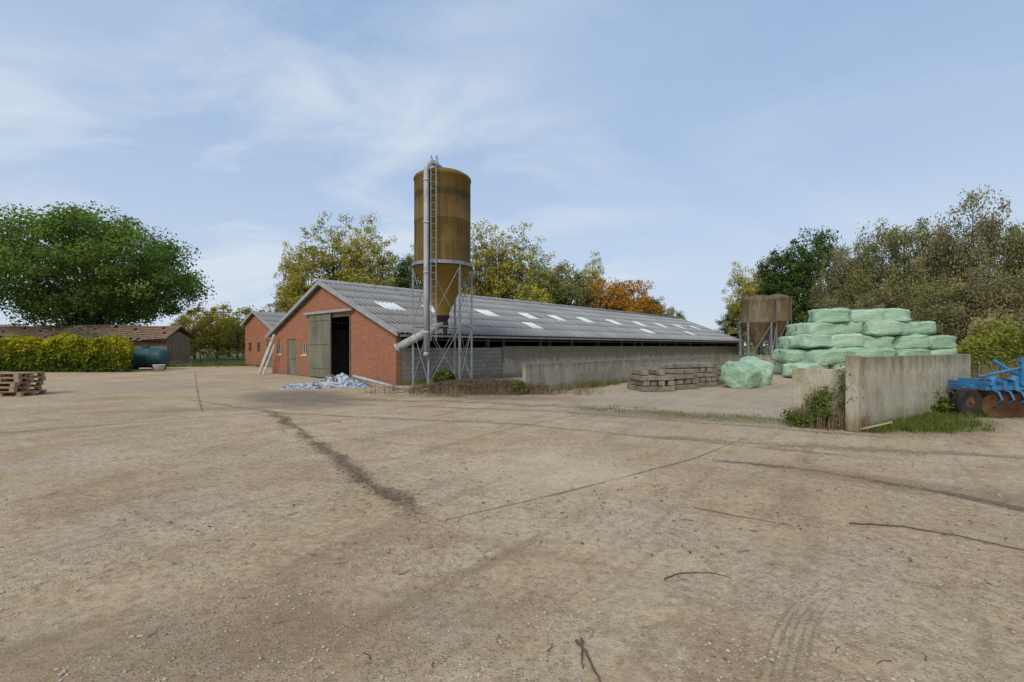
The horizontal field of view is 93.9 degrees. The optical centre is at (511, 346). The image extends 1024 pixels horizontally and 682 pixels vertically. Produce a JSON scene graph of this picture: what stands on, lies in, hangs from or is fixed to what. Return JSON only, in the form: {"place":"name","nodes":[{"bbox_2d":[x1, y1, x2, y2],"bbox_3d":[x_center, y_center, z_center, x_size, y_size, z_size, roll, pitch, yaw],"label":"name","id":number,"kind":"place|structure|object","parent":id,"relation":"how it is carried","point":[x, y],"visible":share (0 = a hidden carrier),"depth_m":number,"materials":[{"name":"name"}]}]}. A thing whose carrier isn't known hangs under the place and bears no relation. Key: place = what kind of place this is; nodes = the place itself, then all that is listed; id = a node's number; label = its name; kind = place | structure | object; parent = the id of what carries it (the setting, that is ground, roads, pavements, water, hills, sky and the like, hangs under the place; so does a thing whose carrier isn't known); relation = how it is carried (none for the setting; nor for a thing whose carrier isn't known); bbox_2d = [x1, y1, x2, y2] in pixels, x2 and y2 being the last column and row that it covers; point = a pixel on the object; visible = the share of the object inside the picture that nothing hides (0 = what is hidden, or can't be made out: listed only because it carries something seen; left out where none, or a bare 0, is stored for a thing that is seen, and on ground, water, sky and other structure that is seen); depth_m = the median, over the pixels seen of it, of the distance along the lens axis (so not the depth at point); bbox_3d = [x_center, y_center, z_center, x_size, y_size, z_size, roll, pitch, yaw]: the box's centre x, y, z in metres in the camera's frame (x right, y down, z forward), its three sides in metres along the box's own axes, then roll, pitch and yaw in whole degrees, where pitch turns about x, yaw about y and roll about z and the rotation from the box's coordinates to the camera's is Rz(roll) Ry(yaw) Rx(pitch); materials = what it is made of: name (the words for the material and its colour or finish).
{"place":"outdoors","nodes":[
{"label":"outdoors","id":0,"kind":"place"},
{"bbox_2d":[7,347,772,367],"bbox_3d":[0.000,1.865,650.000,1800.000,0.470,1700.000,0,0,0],"label":"ground","id":1,"kind":"structure","parent":0,"point":[221,359],"depth_m":64.52,"materials":[{"name":"green plant"}]},
{"bbox_2d":[0,324,195,363],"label":"old wooden shed","id":2,"kind":"structure","parent":1,"relation":"on","point":[173,340],"depth_m":41.17,"materials":[{"name":"brown wood"}]},
{"bbox_2d":[0,201,216,328],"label":"ash tree","id":3,"kind":"object","parent":1,"relation":"on","point":[105,289],"visible":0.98,"depth_m":41.66,"materials":[{"name":"green plant"}]},
{"bbox_2d":[169,305,220,358],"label":"yellow tree","id":4,"kind":"object","parent":1,"relation":"on","point":[198,341],"visible":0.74,"depth_m":59.18,"materials":[{"name":"green plant"}]},
{"bbox_2d":[191,302,242,358],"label":"yellow tree","id":5,"kind":"object","parent":1,"relation":"on","point":[212,317],"visible":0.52,"depth_m":60.91,"materials":[{"name":"green plant"}]},
{"bbox_2d":[213,305,256,358],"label":"yellow tree","id":6,"kind":"object","parent":1,"relation":"on","point":[224,336],"visible":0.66,"depth_m":59.44,"materials":[{"name":"green plant"}]},
{"bbox_2d":[272,241,307,312],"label":"poplar tree","id":7,"kind":"object","parent":1,"relation":"on","point":[284,268],"visible":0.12,"depth_m":69.18,"materials":[{"name":"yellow plant"}]},
{"bbox_2d":[273,227,334,312],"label":"poplar tree","id":8,"kind":"object","parent":1,"relation":"on","point":[295,288],"visible":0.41,"depth_m":60.79,"materials":[{"name":"green plant"}]},
{"bbox_2d":[300,210,363,287],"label":"poplar tree","id":9,"kind":"object","parent":1,"relation":"on","point":[336,244],"visible":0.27,"depth_m":64.84,"materials":[{"name":"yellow plant"}]},
{"bbox_2d":[334,214,385,284],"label":"poplar tree","id":10,"kind":"object","parent":1,"relation":"on","point":[350,265],"visible":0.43,"depth_m":63.04,"materials":[{"name":"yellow plant"}]},
{"bbox_2d":[353,211,404,287],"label":"poplar tree","id":11,"kind":"object","parent":1,"relation":"on","point":[382,281],"visible":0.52,"depth_m":62.05,"materials":[{"name":"green plant"}]},
{"bbox_2d":[388,253,419,288],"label":"dark green tree","id":12,"kind":"object","parent":1,"relation":"on","point":[407,273],"visible":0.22,"depth_m":65.08,"materials":[{"name":"green plant"}]},
{"bbox_2d":[461,218,503,297],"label":"poplar tree","id":13,"kind":"object","parent":1,"relation":"on","point":[477,258],"visible":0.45,"depth_m":68.95,"materials":[{"name":"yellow plant"}]},
{"bbox_2d":[474,224,525,299],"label":"poplar tree","id":14,"kind":"object","parent":1,"relation":"on","point":[503,289],"visible":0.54,"depth_m":69.56,"materials":[{"name":"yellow plant"}]},
{"bbox_2d":[498,220,545,300],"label":"poplar tree","id":15,"kind":"object","parent":1,"relation":"on","point":[518,259],"visible":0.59,"depth_m":70.63,"materials":[{"name":"green plant"}]},
{"bbox_2d":[514,281,552,302],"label":"yellow tree","id":16,"kind":"object","parent":1,"relation":"on","point":[525,290],"visible":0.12,"depth_m":59.65,"materials":[{"name":"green plant"}]},
{"bbox_2d":[520,234,572,304],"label":"poplar tree","id":17,"kind":"object","parent":1,"relation":"on","point":[549,275],"visible":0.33,"depth_m":70.83,"materials":[{"name":"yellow plant"}]},
{"bbox_2d":[547,260,599,307],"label":"olive tree","id":18,"kind":"object","parent":1,"relation":"on","point":[580,289],"visible":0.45,"depth_m":70.11,"materials":[{"name":"green plant"}]},
{"bbox_2d":[580,250,606,306],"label":"poplar tree","id":19,"kind":"object","parent":1,"relation":"on","point":[594,274],"visible":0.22,"depth_m":77.18,"materials":[{"name":"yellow plant"}]},
{"bbox_2d":[576,276,638,312],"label":"orange tree","id":20,"kind":"object","parent":1,"relation":"on","point":[619,303],"visible":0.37,"depth_m":71.62,"materials":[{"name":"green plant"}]},
{"bbox_2d":[606,280,669,314],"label":"orange tree","id":21,"kind":"object","parent":1,"relation":"on","point":[643,302],"visible":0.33,"depth_m":75.90,"materials":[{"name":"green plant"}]},
{"bbox_2d":[714,307,741,353],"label":"dark green tree","id":22,"kind":"object","parent":1,"relation":"on","point":[726,329],"visible":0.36,"depth_m":71.51,"materials":[{"name":"green plant"}]},
{"bbox_2d":[721,261,757,354],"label":"poplar tree","id":23,"kind":"object","parent":1,"relation":"on","point":[741,292],"visible":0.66,"depth_m":65.88,"materials":[{"name":"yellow plant"}]},
{"bbox_2d":[754,245,801,350],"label":"dark green tree","id":24,"kind":"object","parent":1,"relation":"on","point":[765,286],"visible":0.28,"depth_m":63.41,"materials":[{"name":"green plant"}]},
{"bbox_2d":[770,235,820,335],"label":"dark green tree","id":25,"kind":"object","parent":1,"relation":"on","point":[797,273],"visible":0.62,"depth_m":61.07,"materials":[{"name":"green plant"}]},
{"bbox_2d":[790,225,851,321],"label":"dark green tree","id":26,"kind":"object","parent":1,"relation":"on","point":[820,245],"visible":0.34,"depth_m":61.13,"materials":[{"name":"green plant"}]},
{"bbox_2d":[799,245,867,321],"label":"willow tree","id":27,"kind":"object","parent":1,"relation":"on","point":[827,296],"visible":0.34,"depth_m":49.88,"materials":[{"name":"green plant"}]},
{"bbox_2d":[829,233,892,309],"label":"willow tree","id":28,"kind":"object","parent":1,"relation":"on","point":[845,292],"visible":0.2,"depth_m":47.70,"materials":[{"name":"green plant"}]},
{"bbox_2d":[853,280,926,319],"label":"willow tree","id":29,"kind":"object","parent":1,"relation":"on","point":[872,302],"visible":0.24,"depth_m":41.62,"materials":[{"name":"green plant"}]},
{"bbox_2d":[839,212,966,334],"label":"willow tree","id":30,"kind":"object","parent":1,"relation":"on","point":[892,244],"visible":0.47,"depth_m":43.65,"materials":[{"name":"green plant"}]},
{"bbox_2d":[889,274,972,340],"bbox_3d":[34.520,-2.118,39.693,6.565,7.672,7.883,0,0,19],"label":"willow tree","id":31,"kind":"object","parent":1,"relation":"on","point":[919,289],"visible":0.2,"depth_m":38.85,"materials":[{"name":"green plant"}]},
{"bbox_2d":[900,220,976,337],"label":"willow tree","id":32,"kind":"object","parent":1,"relation":"on","point":[919,261],"visible":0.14,"depth_m":40.80,"materials":[{"name":"green plant"}]},
{"bbox_2d":[910,265,1023,347],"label":"willow tree","id":33,"kind":"object","parent":1,"relation":"on","point":[958,318],"visible":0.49,"depth_m":33.67,"materials":[{"name":"green plant"}]},
{"bbox_2d":[915,185,1023,335],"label":"willow tree","id":34,"kind":"object","parent":1,"relation":"on","point":[984,233],"visible":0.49,"depth_m":37.52,"materials":[{"name":"green plant"}]},
{"bbox_2d":[941,268,1023,351],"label":"willow tree","id":35,"kind":"object","parent":1,"relation":"on","point":[1018,297],"visible":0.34,"depth_m":31.85,"materials":[{"name":"green plant"}]},
{"bbox_2d":[967,315,1023,376],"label":"bramble bush","id":36,"kind":"object","parent":1,"relation":"on","point":[981,322],"visible":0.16,"depth_m":21.68,"materials":[{"name":"green plant"}]},
{"bbox_2d":[983,220,1023,313],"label":"willow tree","id":37,"kind":"object","parent":1,"relation":"on","point":[1020,252],"visible":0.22,"depth_m":35.46,"materials":[{"name":"green plant"}]},
{"bbox_2d":[369,382,610,396],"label":"dry grass","id":38,"kind":"structure","parent":0,"point":[455,392],"depth_m":15.89,"materials":[{"name":"plant"}]},
{"bbox_2d":[265,279,743,384],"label":"brick cattle barn","id":39,"kind":"structure","parent":0,"point":[511,337],"depth_m":25.79,"materials":[{"name":"brick"}]},
{"bbox_2d":[288,339,295,374],"bbox_3d":[-12.204,0.590,26.635,1.200,1.980,0.070,0,0,43],"label":"side door","id":40,"kind":"structure","parent":39,"relation":"in","point":[291,342],"depth_m":26.67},
{"bbox_2d":[308,314,330,377],"bbox_3d":[-9.718,-0.030,24.079,2.480,3.140,0.067,0,0,43],"label":"sliding door","id":41,"kind":"structure","parent":39,"relation":"in","point":[319,343],"depth_m":23.97,"materials":[{"name":"wood"}]},
{"bbox_2d":[0,366,1023,681],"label":"concrete yard","id":42,"kind":"structure","parent":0,"point":[62,622],"depth_m":3.98,"materials":[{"name":"concrete"}]},
{"bbox_2d":[0,331,134,371],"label":"hedge","id":43,"kind":"object","parent":42,"relation":"on","point":[86,350],"visible":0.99,"depth_m":29.65,"materials":[{"name":"green plant"}]},
{"bbox_2d":[21,325,191,365],"bbox_3d":[-34.606,-0.075,36.972,19.144,3.323,7.597,0,0,-13],"label":"branch pile","id":44,"kind":"object","parent":42,"relation":"on","point":[90,335],"visible":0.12,"depth_m":37.34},
{"bbox_2d":[124,346,171,369],"bbox_3d":[-25.300,0.790,33.000,2.900,1.620,1.491,0,0,-6],"label":"water tank","id":45,"kind":"object","parent":42,"relation":"on","point":[146,357],"visible":0.67,"depth_m":32.51,"materials":[{"name":"metal"}]},
{"bbox_2d":[36,362,259,367],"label":"grass verge","id":46,"kind":"object","parent":42,"relation":"on","point":[205,364],"depth_m":39.06,"materials":[{"name":"green plant"}]},
{"bbox_2d":[240,310,345,366],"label":"brick outbuilding","id":47,"kind":"structure","parent":42,"relation":"on","point":[259,325],"depth_m":38.49,"materials":[{"name":"red brick"}]},
{"bbox_2d":[306,373,371,387],"bbox_3d":[-7.000,1.337,19.200,3.200,0.585,1.700,0,0,6],"label":"plastic sheeting heap","id":48,"kind":"object","parent":42,"relation":"on","point":[342,380],"visible":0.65,"depth_m":18.83,"materials":[{"name":"plastic"}]},
{"bbox_2d":[265,410,416,509],"bbox_3d":[-3.644,1.596,8.469,0.722,0.001,10.168,0,0,-35],"label":"dirt strip","id":49,"kind":"object","parent":42,"relation":"on","point":[359,478],"visible":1,"depth_m":6.15,"materials":[{"name":"soil"}]},
{"bbox_2d":[394,155,472,385],"bbox_3d":[-2.954,-2.867,19.416,2.629,8.934,2.864,0,0,41],"label":"feed silo","id":50,"kind":"object","parent":42,"relation":"on","point":[442,265],"visible":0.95,"depth_m":18.64,"materials":[{"name":"metal"}]},
{"bbox_2d":[430,368,457,385],"bbox_3d":[-2.744,1.243,18.959,1.074,0.780,0.956,0,0,-39],"label":"nettle clump","id":51,"kind":"object","parent":42,"relation":"on","point":[446,374],"visible":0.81,"depth_m":18.76,"materials":[{"name":"green plant"}]},
{"bbox_2d":[364,377,601,395],"bbox_3d":[-1.167,1.336,16.528,8.065,0.493,3.827,0,0,0],"label":"brushwood","id":52,"kind":"object","parent":42,"relation":"on","point":[476,382],"visible":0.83,"depth_m":16.19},
{"bbox_2d":[399,375,619,393],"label":"weeds","id":53,"kind":"object","parent":42,"relation":"on","point":[593,385],"visible":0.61,"depth_m":18.95,"materials":[{"name":"green plant"}]},
{"bbox_2d":[0,394,1023,681],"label":"pebbles","id":54,"kind":"object","parent":42,"relation":"on","point":[814,654],"visible":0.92,"depth_m":2.89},
{"bbox_2d":[195,400,844,455],"bbox_3d":[-2.322,1.594,10.451,17.488,0.001,1.330,0,0,25],"label":"dirt strip","id":55,"kind":"object","parent":42,"relation":"on","point":[534,425],"visible":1,"depth_m":9.76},
{"bbox_2d":[347,398,703,415],"bbox_3d":[-0.187,1.595,13.066,11.248,0.001,2.023,0,0,20],"label":"dirt strip","id":56,"kind":"object","parent":42,"relation":"on","point":[536,405],"visible":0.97,"depth_m":12.90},
{"bbox_2d":[45,406,1023,681],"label":"twigs","id":57,"kind":"object","parent":42,"relation":"on","point":[665,578],"visible":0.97,"depth_m":4.04,"materials":[{"name":"wood"}]},
{"bbox_2d":[106,384,1009,563],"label":"fallen leaves","id":58,"kind":"object","parent":42,"relation":"on","point":[557,500],"visible":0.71,"depth_m":4.92,"materials":[{"name":"plant"}]},
{"bbox_2d":[264,395,865,434],"bbox_3d":[-0.973,1.594,12.169,17.834,0.001,1.259,0,0,24],"label":"dirt strip","id":59,"kind":"object","parent":42,"relation":"on","point":[578,413],"visible":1,"depth_m":11.36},
{"bbox_2d":[523,355,748,390],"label":"panels","id":60,"kind":"object","parent":42,"relation":"on","point":[557,373],"visible":0.49,"depth_m":19.10,"materials":[{"name":"concrete"}]},
{"bbox_2d":[627,369,674,391],"bbox_3d":[5.119,1.220,17.615,1.393,0.735,1.454,0,0,-9],"label":"concrete beam stack","id":61,"kind":"object","parent":42,"relation":"on","point":[649,380],"visible":1,"depth_m":16.99,"materials":[{"name":"concrete"}]},
{"bbox_2d":[659,363,697,389],"bbox_3d":[6.359,1.125,18.304,1.263,0.925,1.088,0,0,-29],"label":"concrete beam stack","id":62,"kind":"object","parent":42,"relation":"on","point":[682,374],"visible":0.74,"depth_m":17.93,"materials":[{"name":"concrete"}]},
{"bbox_2d":[673,362,716,386],"bbox_3d":[7.492,1.125,19.597,1.311,0.925,1.450,0,0,-17],"label":"concrete beam stack","id":63,"kind":"object","parent":42,"relation":"on","point":[706,373],"visible":0.52,"depth_m":18.95,"materials":[{"name":"concrete"}]},
{"bbox_2d":[566,404,876,435],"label":"grass verge","id":64,"kind":"object","parent":42,"relation":"on","point":[602,407],"depth_m":11.17,"materials":[{"name":"green plant"}]},
{"bbox_2d":[718,361,762,388],"bbox_3d":[8.943,1.160,18.605,1.477,1.150,1.354,4,12,-26],"label":"wrapped hay bale","id":65,"kind":"object","parent":42,"relation":"on","point":[740,375],"visible":0.84,"depth_m":18.18},
{"bbox_2d":[739,356,774,385],"bbox_3d":[10.150,1.095,20.015,1.391,1.356,1.484,13,4,27],"label":"wrapped hay bale","id":66,"kind":"object","parent":42,"relation":"on","point":[766,368],"visible":0.49,"depth_m":19.35},
{"bbox_2d":[739,295,776,355],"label":"feed silo","id":67,"kind":"object","parent":42,"relation":"on","point":[758,322],"visible":0.96,"depth_m":44.02,"materials":[{"name":"metal"}]},
{"bbox_2d":[782,362,828,377],"bbox_3d":[14.919,1.220,24.209,2.139,0.837,1.386,1,0,-16],"label":"wrapped hay bale","id":68,"kind":"object","parent":42,"relation":"on","point":[787,370],"visible":0.52,"depth_m":23.86},
{"bbox_2d":[801,349,847,365],"bbox_3d":[15.891,0.546,24.299,1.812,0.819,1.432,-2,0,-7],"label":"wrapped hay bale","id":69,"kind":"object","parent":68,"relation":"on","point":[826,357],"visible":0.8,"depth_m":23.70},
{"bbox_2d":[780,407,844,429],"bbox_3d":[5.941,1.405,9.465,1.119,0.429,0.831,0,0,42],"label":"climbing weed","id":70,"kind":"object","parent":42,"relation":"on","point":[796,420],"visible":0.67,"depth_m":9.50,"materials":[{"name":"green plant"}]},
{"bbox_2d":[797,384,838,426],"bbox_3d":[6.078,1.176,9.433,0.818,0.873,0.682,0,0,-36],"label":"climbing weed","id":71,"kind":"object","parent":42,"relation":"on","point":[816,405],"visible":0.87,"depth_m":9.32,"materials":[{"name":"green plant"}]},
{"bbox_2d":[792,368,844,426],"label":"panels","id":72,"kind":"object","parent":42,"relation":"on","point":[804,380],"visible":0.32,"depth_m":9.63,"materials":[{"name":"concrete"}]},
{"bbox_2d":[775,403,877,432],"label":"weeds","id":73,"kind":"object","parent":42,"relation":"on","point":[828,425],"visible":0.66,"depth_m":9.23,"materials":[{"name":"plant"}]},
{"bbox_2d":[828,363,844,368],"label":"wrapped hay bale","id":74,"kind":"object","parent":42,"relation":"on","point":[834,366],"visible":0.07,"depth_m":23.77},
{"bbox_2d":[847,349,883,356],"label":"wrapped hay bale","id":75,"kind":"object","parent":74,"relation":"on","point":[868,352],"visible":0.41,"depth_m":23.61},
{"bbox_2d":[676,436,1022,457],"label":"dirt strip","id":76,"kind":"object","parent":42,"relation":"on","point":[903,450],"visible":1,"depth_m":7.40,"materials":[{"name":"soil"}]},
{"bbox_2d":[845,355,860,431],"bbox_3d":[6.433,0.885,9.007,0.160,1.430,0.220,0,0,-33],"label":"end post","id":77,"kind":"object","parent":42,"relation":"on","point":[853,381],"visible":0.94,"depth_m":8.94,"materials":[{"name":"concrete"}]},
{"bbox_2d":[723,460,1023,510],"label":"dirt strip","id":78,"kind":"object","parent":42,"relation":"on","point":[991,502],"visible":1,"depth_m":5.11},
{"bbox_2d":[861,354,970,428],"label":"panels","id":79,"kind":"object","parent":42,"relation":"on","point":[896,387],"visible":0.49,"depth_m":10.19,"materials":[{"name":"concrete"}]},
{"bbox_2d":[865,408,1019,433],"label":"grass verge","id":80,"kind":"object","parent":42,"relation":"on","point":[952,422],"depth_m":9.39,"materials":[{"name":"green plant"}]},
{"bbox_2d":[930,387,957,414],"bbox_3d":[9.947,1.286,11.127,1.345,0.700,0.753,0,0,0],"label":"nettle clump","id":81,"kind":"object","parent":42,"relation":"on","point":[945,405],"visible":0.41,"depth_m":11.03,"materials":[{"name":"green plant"}]},
{"bbox_2d":[948,358,1023,417],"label":"disc harrow","id":82,"kind":"object","parent":42,"relation":"on","point":[994,397],"visible":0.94,"depth_m":10.81,"materials":[{"name":"blue paint"}]},
{"bbox_2d":[956,313,1023,378],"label":"bramble bush","id":83,"kind":"object","parent":42,"relation":"on","point":[1010,337],"visible":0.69,"depth_m":15.79,"materials":[{"name":"green plant"}]},
{"bbox_2d":[969,359,1017,392],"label":"weeds","id":84,"kind":"object","parent":42,"relation":"on","point":[1007,375],"visible":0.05,"depth_m":12.94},
{"bbox_2d":[0,0,1023,346],"label":"sky","id":85,"kind":"structure","parent":0,"point":[676,142],"materials":[{"name":"blue"}]},
{"bbox_2d":[761,294,791,354],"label":"feed silo","id":86,"kind":"object","parent":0,"point":[784,311],"visible":0.55,"depth_m":46.91,"materials":[{"name":"metal"}]},
{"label":"wrapped hay bale","id":87,"kind":"object","parent":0,"visible":0},
{"bbox_2d":[777,349,814,362],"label":"wrapped hay bale","id":88,"kind":"object","parent":87,"relation":"on","point":[791,355],"visible":0.55,"depth_m":25.54},
{"bbox_2d":[787,334,833,348],"bbox_3d":[16.116,-0.261,25.842,2.002,0.825,1.429,1,-3,-17],"label":"wrapped hay bale","id":89,"kind":"object","parent":88,"relation":"on","point":[811,341],"visible":0.98,"depth_m":25.31},
{"bbox_2d":[793,322,835,334],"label":"wrapped hay bale","id":90,"kind":"object","parent":89,"relation":"on","point":[813,328],"visible":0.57,"depth_m":25.73},
{"bbox_2d":[808,307,850,322],"bbox_3d":[17.474,-1.696,26.377,1.918,0.863,1.480,-2,4,16],"label":"wrapped hay bale","id":91,"kind":"object","parent":90,"relation":"on","point":[833,315],"visible":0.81,"depth_m":25.78},
{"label":"wrapped hay bale","id":92,"kind":"object","parent":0,"visible":0},
{"bbox_2d":[822,347,864,349],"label":"wrapped hay bale","id":93,"kind":"object","parent":92,"relation":"on","point":[850,348],"visible":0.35,"depth_m":25.09},
{"bbox_2d":[824,333,864,348],"bbox_3d":[17.791,-0.264,25.983,2.128,0.865,1.432,-1,0,13],"label":"wrapped hay bale","id":94,"kind":"object","parent":93,"relation":"on","point":[847,340],"visible":0.58,"depth_m":25.34},
{"bbox_2d":[833,321,862,333],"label":"wrapped hay bale","id":95,"kind":"object","parent":94,"relation":"on","point":[846,327],"visible":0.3,"depth_m":25.82},
{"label":"wrapped hay bale","id":96,"kind":"object","parent":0,"visible":0},
{"bbox_2d":[895,348,930,355],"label":"wrapped hay bale","id":97,"kind":"object","parent":96,"relation":"on","point":[916,351],"visible":0.31,"depth_m":25.19},
{"bbox_2d":[889,335,931,349],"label":"wrapped hay bale","id":98,"kind":"object","parent":97,"relation":"on","point":[911,342],"visible":0.64,"depth_m":25.61},
{"bbox_2d":[896,322,926,335],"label":"wrapped hay bale","id":99,"kind":"object","parent":98,"relation":"on","point":[908,329],"visible":0.38,"depth_m":25.87},
{"bbox_2d":[878,308,911,321],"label":"wrapped hay bale","id":100,"kind":"object","parent":99,"relation":"on","point":[899,314],"visible":0.45,"depth_m":25.93},
{"bbox_2d":[909,321,935,334],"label":"wrapped hay bale","id":101,"kind":"object","parent":98,"relation":"on","point":[929,327],"visible":0.4,"depth_m":25.89},
{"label":"wrapped hay bale","id":102,"kind":"object","parent":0,"visible":0},
{"bbox_2d":[929,348,956,354],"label":"wrapped hay bale","id":103,"kind":"object","parent":102,"relation":"on","point":[943,351],"visible":0.18,"depth_m":25.28},
{"bbox_2d":[927,335,958,349],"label":"wrapped hay bale","id":104,"kind":"object","parent":103,"relation":"on","point":[942,341],"visible":0.56,"depth_m":25.57},
{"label":"wrapped hay bale","id":105,"kind":"object","parent":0,"visible":0},
{"bbox_2d":[862,335,894,348],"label":"wrapped hay bale","id":106,"kind":"object","parent":105,"relation":"on","point":[878,341],"visible":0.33,"depth_m":25.57},
{"bbox_2d":[861,319,903,335],"bbox_3d":[20.060,-0.969,26.063,2.137,0.912,1.456,-1,-4,0],"label":"wrapped hay bale","id":107,"kind":"object","parent":106,"relation":"on","point":[890,327],"visible":0.73,"depth_m":25.44},
{"bbox_2d":[850,309,884,322],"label":"wrapped hay bale","id":108,"kind":"object","parent":107,"relation":"on","point":[861,315],"visible":0.66,"depth_m":25.77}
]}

